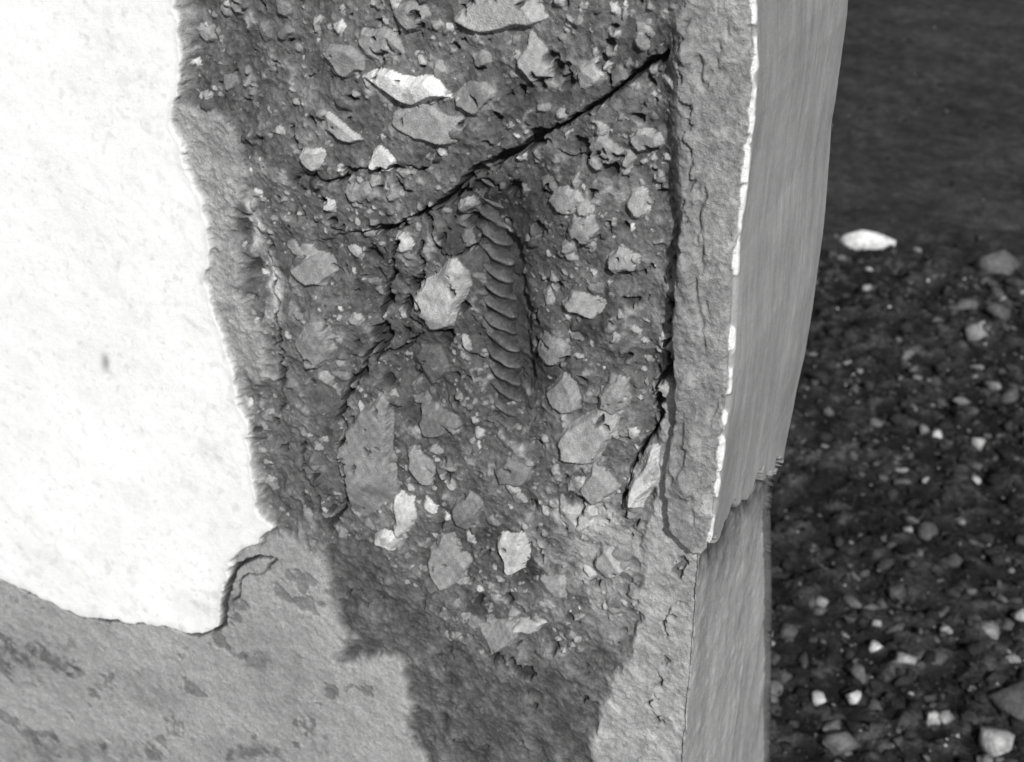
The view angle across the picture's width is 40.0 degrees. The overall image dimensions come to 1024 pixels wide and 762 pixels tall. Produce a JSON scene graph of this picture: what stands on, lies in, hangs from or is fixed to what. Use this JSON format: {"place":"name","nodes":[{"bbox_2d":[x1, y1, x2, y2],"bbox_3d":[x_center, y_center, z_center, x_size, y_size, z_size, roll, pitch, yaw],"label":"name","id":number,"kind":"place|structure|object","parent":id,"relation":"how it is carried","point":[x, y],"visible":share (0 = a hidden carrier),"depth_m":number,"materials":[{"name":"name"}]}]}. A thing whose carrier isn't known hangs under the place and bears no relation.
{"place":"outdoors","nodes":[
{"label":"outdoors","id":0,"kind":"place"},
{"bbox_2d":[0,0,847,761],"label":"damaged concrete wall","id":1,"kind":"structure","parent":0,"point":[278,482],"depth_m":0.64,"materials":[{"name":"grey concrete"}]},
{"bbox_2d":[472,157,524,426],"bbox_3d":[-0.003,-0.022,0.608,0.028,0.159,0.020,22,36,33],"label":"reinforcing bar","id":2,"kind":"object","parent":1,"relation":"attached to","point":[501,316],"visible":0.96,"depth_m":0.59,"materials":[{"name":"metal"}]},
{"bbox_2d":[770,0,1023,761],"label":"ground","id":3,"kind":"structure","parent":0,"point":[919,166],"depth_m":1.73,"materials":[{"name":"soil"}]},
{"bbox_2d":[775,670,791,683],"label":"loose stone","id":4,"kind":"object","parent":3,"relation":"on","point":[783,677],"visible":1,"depth_m":1.24,"materials":[{"name":"grey stone"}]},
{"bbox_2d":[779,623,797,639],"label":"loose stone","id":5,"kind":"object","parent":3,"relation":"on","point":[787,630],"visible":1,"depth_m":1.29,"materials":[{"name":"grey stone"}]},
{"bbox_2d":[796,470,803,482],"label":"loose stone","id":6,"kind":"object","parent":3,"relation":"on","point":[800,477],"visible":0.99,"depth_m":1.51,"materials":[{"name":"grey stone"}]},
{"bbox_2d":[811,690,825,706],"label":"loose stone","id":7,"kind":"object","parent":3,"relation":"on","point":[818,697],"visible":1,"depth_m":1.21,"materials":[{"name":"white stone"}]},
{"bbox_2d":[822,731,860,755],"bbox_3d":[0.271,0.299,1.171,0.033,0.019,0.020,-10,31,-17],"label":"loose stone","id":8,"kind":"object","parent":3,"relation":"on","point":[835,744],"visible":1,"depth_m":1.16,"materials":[{"name":"grey stone"}]},
{"bbox_2d":[845,691,860,703],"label":"loose stone","id":9,"kind":"object","parent":3,"relation":"on","point":[853,697],"visible":1,"depth_m":1.22,"materials":[{"name":"white stone"}]},
{"bbox_2d":[838,230,895,250],"bbox_3d":[0.511,-0.206,2.039,0.085,0.031,0.034,-2,30,-4],"label":"loose stone","id":10,"kind":"object","parent":3,"relation":"on","point":[860,239],"visible":0.97,"depth_m":2.03,"materials":[{"name":"white stone"}]},
{"bbox_2d":[876,738,892,752],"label":"loose stone","id":11,"kind":"object","parent":3,"relation":"on","point":[882,745],"visible":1,"depth_m":1.17,"materials":[{"name":"grey stone"}]},
{"bbox_2d":[876,580,906,603],"bbox_3d":[0.362,0.199,1.343,0.030,0.014,0.023,18,34,28],"label":"loose stone","id":12,"kind":"object","parent":3,"relation":"on","point":[896,592],"visible":1,"depth_m":1.34,"materials":[{"name":"grey stone"}]},
{"bbox_2d":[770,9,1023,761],"bbox_3d":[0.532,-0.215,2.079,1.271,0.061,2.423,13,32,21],"label":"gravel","id":13,"kind":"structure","parent":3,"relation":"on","point":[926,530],"depth_m":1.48,"materials":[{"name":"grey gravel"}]},
{"bbox_2d":[919,424,929,436],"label":"loose stone","id":14,"kind":"object","parent":3,"relation":"on","point":[923,429],"visible":1,"depth_m":1.59,"materials":[{"name":"grey stone"}]},
{"bbox_2d":[925,705,941,725],"bbox_3d":[0.361,0.285,1.198,0.014,0.012,0.022,25,38,36],"label":"loose stone","id":15,"kind":"object","parent":3,"relation":"on","point":[932,717],"visible":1,"depth_m":1.19,"materials":[{"name":"white stone"}]},
{"bbox_2d":[947,553,962,566],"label":"loose stone","id":16,"kind":"object","parent":3,"relation":"on","point":[954,559],"visible":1,"depth_m":1.38,"materials":[{"name":"grey stone"}]},
{"bbox_2d":[957,297,978,310],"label":"loose stone","id":17,"kind":"object","parent":3,"relation":"on","point":[964,304],"visible":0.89,"depth_m":1.86,"materials":[{"name":"grey stone"}]},
{"bbox_2d":[965,323,988,341],"bbox_3d":[0.590,-0.059,1.795,0.029,0.027,0.026,-6,31,-10],"label":"loose stone","id":18,"kind":"object","parent":3,"relation":"on","point":[974,331],"visible":0.97,"depth_m":1.78,"materials":[{"name":"grey stone"}]},
{"bbox_2d":[970,365,983,369],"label":"loose stone","id":19,"kind":"object","parent":3,"relation":"on","point":[981,367],"visible":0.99,"depth_m":1.72,"materials":[{"name":"grey stone"}]},
{"bbox_2d":[973,619,999,640],"bbox_3d":[0.435,0.229,1.296,0.027,0.018,0.023,13,32,21],"label":"loose stone","id":20,"kind":"object","parent":3,"relation":"on","point":[992,629],"visible":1,"depth_m":1.29,"materials":[{"name":"grey stone"}]},
{"bbox_2d":[978,726,1014,756],"bbox_3d":[0.406,0.299,1.173,0.033,0.022,0.028,-22,36,-33],"label":"loose stone","id":21,"kind":"object","parent":3,"relation":"on","point":[994,741],"visible":1,"depth_m":1.16,"materials":[{"name":"white stone"}]},
{"bbox_2d":[982,302,1010,321],"bbox_3d":[0.632,-0.091,1.847,0.026,0.026,0.038,-22,36,-33],"label":"loose stone","id":22,"kind":"object","parent":3,"relation":"on","point":[996,310],"visible":0.91,"depth_m":1.84,"materials":[{"name":"grey stone"}]},
{"bbox_2d":[974,250,1022,274],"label":"loose stone","id":23,"kind":"object","parent":3,"relation":"on","point":[1005,262],"visible":0.89,"depth_m":1.95,"materials":[{"name":"grey stone"}]},
{"bbox_2d":[988,680,1023,719],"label":"loose stone","id":24,"kind":"object","parent":3,"relation":"on","point":[1009,699],"visible":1,"depth_m":1.20,"materials":[{"name":"grey stone"}]},
{"bbox_2d":[1000,386,1017,403],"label":"loose stone","id":25,"kind":"object","parent":3,"relation":"on","point":[1009,394],"visible":1,"depth_m":1.66,"materials":[{"name":"grey stone"}]},
{"bbox_2d":[997,222,1020,229],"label":"loose stone","id":26,"kind":"object","parent":3,"relation":"on","point":[1011,226],"visible":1,"depth_m":2.08,"materials":[{"name":"grey stone"}]},
{"bbox_2d":[1005,652,1021,667],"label":"loose stone","id":27,"kind":"object","parent":3,"relation":"on","point":[1013,658],"visible":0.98,"depth_m":1.26,"materials":[{"name":"grey stone"}]}
]}

